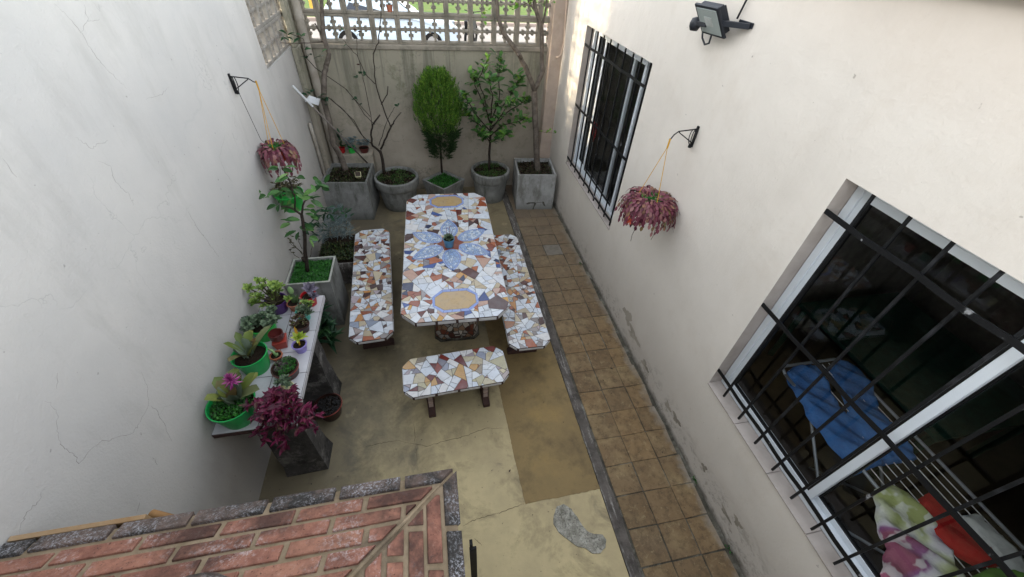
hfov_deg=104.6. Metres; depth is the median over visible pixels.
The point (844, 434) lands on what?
jeans
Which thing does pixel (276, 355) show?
potted cactus
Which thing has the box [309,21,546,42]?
road
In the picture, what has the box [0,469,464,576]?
brick barbecue
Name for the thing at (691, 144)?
wall bracket
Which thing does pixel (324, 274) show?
lemon tree
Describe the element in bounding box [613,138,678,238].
hanging basket
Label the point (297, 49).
corner pier
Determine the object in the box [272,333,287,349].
square pot
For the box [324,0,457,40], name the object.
parked car
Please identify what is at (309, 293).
potted succulent
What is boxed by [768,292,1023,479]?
green table
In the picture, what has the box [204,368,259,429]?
bromeliad
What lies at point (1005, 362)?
sliding window
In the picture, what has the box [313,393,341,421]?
gravel pot
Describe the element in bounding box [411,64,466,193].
conifer
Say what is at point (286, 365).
potted succulent
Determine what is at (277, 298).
potted succulent
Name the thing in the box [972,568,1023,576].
green towel
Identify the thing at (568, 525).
cement patch
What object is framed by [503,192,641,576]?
gutter kerb
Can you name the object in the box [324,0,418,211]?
rose bush
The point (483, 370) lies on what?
mosaic bench
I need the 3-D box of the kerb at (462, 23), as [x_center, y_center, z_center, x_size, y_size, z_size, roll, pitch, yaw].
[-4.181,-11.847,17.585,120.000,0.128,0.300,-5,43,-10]
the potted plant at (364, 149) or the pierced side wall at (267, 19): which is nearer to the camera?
the pierced side wall at (267, 19)
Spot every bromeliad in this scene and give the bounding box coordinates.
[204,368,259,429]
[224,325,270,375]
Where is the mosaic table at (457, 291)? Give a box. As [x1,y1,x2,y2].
[401,193,509,341]
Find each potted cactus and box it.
[268,348,282,361]
[286,286,301,311]
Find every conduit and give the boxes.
[308,123,325,175]
[556,0,567,57]
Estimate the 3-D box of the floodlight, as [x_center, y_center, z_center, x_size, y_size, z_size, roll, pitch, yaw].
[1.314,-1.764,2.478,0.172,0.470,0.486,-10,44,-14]
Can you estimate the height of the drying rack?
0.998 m
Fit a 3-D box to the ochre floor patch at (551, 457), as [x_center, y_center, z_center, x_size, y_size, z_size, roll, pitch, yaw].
[0.111,0.694,4.295,0.695,0.012,3.004,-5,43,-10]
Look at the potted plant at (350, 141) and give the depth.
5.94 m
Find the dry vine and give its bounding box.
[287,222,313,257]
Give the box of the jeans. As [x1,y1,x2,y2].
[786,360,916,474]
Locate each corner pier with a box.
[278,0,332,170]
[539,0,568,157]
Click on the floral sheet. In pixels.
(925, 551)
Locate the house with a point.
(804, 114)
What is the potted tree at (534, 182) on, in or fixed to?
on the tile path
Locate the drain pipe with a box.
[290,0,339,162]
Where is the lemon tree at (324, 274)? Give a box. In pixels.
[259,165,348,325]
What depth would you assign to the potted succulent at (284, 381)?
2.72 m
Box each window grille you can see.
[567,28,651,225]
[717,194,1023,576]
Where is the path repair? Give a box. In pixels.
[543,244,562,255]
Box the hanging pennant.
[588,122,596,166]
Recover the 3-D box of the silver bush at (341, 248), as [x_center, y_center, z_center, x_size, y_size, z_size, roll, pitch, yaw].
[-2.164,-0.661,4.863,0.599,0.988,0.778,-5,43,-10]
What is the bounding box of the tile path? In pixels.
[505,185,738,576]
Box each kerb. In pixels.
[307,17,546,26]
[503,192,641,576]
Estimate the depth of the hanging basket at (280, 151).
3.61 m
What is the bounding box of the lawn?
[303,0,548,22]
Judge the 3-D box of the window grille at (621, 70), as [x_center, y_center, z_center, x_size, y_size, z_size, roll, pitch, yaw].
[1.028,-1.902,4.664,0.028,1.748,1.762,-5,43,-10]
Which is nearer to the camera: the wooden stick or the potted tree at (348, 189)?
the wooden stick
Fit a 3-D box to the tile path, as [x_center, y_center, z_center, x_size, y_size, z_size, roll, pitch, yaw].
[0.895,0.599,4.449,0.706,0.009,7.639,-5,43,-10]
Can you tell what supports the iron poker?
on the patio floor
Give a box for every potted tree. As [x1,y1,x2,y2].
[279,0,379,219]
[480,0,556,209]
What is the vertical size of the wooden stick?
0.044 m
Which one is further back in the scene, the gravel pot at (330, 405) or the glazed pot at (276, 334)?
the gravel pot at (330, 405)
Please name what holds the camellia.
on the patio floor
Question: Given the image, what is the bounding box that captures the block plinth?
[339,149,380,196]
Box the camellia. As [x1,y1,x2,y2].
[454,48,531,203]
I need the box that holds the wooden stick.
[148,509,173,517]
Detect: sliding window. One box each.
[573,30,652,217]
[721,186,1023,576]
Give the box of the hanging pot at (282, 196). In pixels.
[270,168,302,212]
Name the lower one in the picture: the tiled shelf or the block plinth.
the tiled shelf
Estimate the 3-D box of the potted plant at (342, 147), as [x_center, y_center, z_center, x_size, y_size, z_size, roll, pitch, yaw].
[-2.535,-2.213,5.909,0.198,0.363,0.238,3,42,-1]
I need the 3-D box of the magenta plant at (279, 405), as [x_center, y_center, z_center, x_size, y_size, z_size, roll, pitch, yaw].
[-1.533,0.843,2.611,0.465,0.457,0.357,-5,43,-10]
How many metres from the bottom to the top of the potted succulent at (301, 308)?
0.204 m
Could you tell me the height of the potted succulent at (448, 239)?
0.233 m
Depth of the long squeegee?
5.12 m
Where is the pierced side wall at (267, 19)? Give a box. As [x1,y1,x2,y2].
[245,0,289,68]
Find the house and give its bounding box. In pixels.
[550,0,1023,576]
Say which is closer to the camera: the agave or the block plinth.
the agave
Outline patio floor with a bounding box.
[259,187,628,576]
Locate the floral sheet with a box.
[873,485,965,576]
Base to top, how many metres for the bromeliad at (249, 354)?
0.311 m
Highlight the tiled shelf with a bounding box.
[212,295,341,476]
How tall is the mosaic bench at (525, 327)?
0.450 m
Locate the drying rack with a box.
[782,358,1023,576]
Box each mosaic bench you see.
[349,229,394,348]
[402,346,508,417]
[494,234,549,354]
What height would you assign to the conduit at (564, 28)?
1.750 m
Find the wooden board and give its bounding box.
[7,514,151,542]
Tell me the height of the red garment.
0.080 m
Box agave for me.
[317,302,344,353]
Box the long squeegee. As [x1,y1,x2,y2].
[292,85,367,162]
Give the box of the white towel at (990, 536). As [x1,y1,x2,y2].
[961,514,1023,571]
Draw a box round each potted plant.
[334,128,346,152]
[342,136,356,153]
[356,139,369,152]
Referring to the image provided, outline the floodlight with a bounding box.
[689,0,753,44]
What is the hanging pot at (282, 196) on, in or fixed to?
hanging from the hanging basket at (280, 151)
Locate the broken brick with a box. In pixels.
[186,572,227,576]
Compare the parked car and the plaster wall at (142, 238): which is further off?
the parked car
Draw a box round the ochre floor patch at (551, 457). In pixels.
[485,316,599,503]
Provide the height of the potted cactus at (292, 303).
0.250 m
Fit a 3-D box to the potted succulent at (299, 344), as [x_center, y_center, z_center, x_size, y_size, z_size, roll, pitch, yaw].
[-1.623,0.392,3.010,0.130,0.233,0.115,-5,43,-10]
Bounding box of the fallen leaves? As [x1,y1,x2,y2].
[337,213,662,476]
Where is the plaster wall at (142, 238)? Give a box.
[0,0,330,546]
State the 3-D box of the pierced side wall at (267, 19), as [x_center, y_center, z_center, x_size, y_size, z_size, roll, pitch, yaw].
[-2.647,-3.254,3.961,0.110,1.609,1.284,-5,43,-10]
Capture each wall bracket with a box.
[227,73,254,93]
[670,126,699,147]
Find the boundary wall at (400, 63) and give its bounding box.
[300,0,550,188]
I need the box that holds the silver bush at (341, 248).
[305,202,355,283]
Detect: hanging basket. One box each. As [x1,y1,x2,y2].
[255,81,301,177]
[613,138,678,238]
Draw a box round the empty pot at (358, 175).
[355,171,360,178]
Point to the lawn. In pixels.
(451, 8)
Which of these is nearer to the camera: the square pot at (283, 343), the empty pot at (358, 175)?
the square pot at (283, 343)
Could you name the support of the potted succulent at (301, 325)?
on the tiled shelf
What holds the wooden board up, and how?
on the brick barbecue
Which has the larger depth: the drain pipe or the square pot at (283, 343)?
the drain pipe
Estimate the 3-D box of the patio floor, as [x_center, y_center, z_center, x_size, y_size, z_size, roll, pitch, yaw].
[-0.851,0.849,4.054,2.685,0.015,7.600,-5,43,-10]
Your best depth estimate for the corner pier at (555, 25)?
5.79 m
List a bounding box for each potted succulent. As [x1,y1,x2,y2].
[239,305,281,341]
[242,277,291,314]
[270,355,298,380]
[273,374,293,388]
[288,313,309,340]
[290,327,308,353]
[294,298,314,319]
[300,282,319,306]
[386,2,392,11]
[443,225,454,247]
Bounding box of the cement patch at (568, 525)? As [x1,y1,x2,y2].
[553,504,605,553]
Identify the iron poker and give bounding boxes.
[469,539,476,576]
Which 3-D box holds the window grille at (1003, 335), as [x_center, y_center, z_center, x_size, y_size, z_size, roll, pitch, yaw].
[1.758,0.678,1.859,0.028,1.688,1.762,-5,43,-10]
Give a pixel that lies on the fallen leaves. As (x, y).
(523, 392)
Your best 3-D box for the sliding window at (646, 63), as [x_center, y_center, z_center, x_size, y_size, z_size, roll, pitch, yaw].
[1.153,-1.927,4.673,0.096,1.709,1.754,-5,43,-10]
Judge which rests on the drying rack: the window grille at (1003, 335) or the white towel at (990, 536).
the white towel at (990, 536)
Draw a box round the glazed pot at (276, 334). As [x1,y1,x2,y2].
[268,328,284,341]
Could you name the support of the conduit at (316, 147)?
attached to the plaster wall at (142, 238)
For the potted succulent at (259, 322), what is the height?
0.241 m
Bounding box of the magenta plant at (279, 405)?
[238,383,324,455]
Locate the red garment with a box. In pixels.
[918,493,997,567]
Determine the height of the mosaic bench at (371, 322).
0.450 m
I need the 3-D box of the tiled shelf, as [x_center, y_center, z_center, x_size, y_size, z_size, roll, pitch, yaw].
[-1.835,0.826,3.344,0.507,0.880,1.260,-5,43,-10]

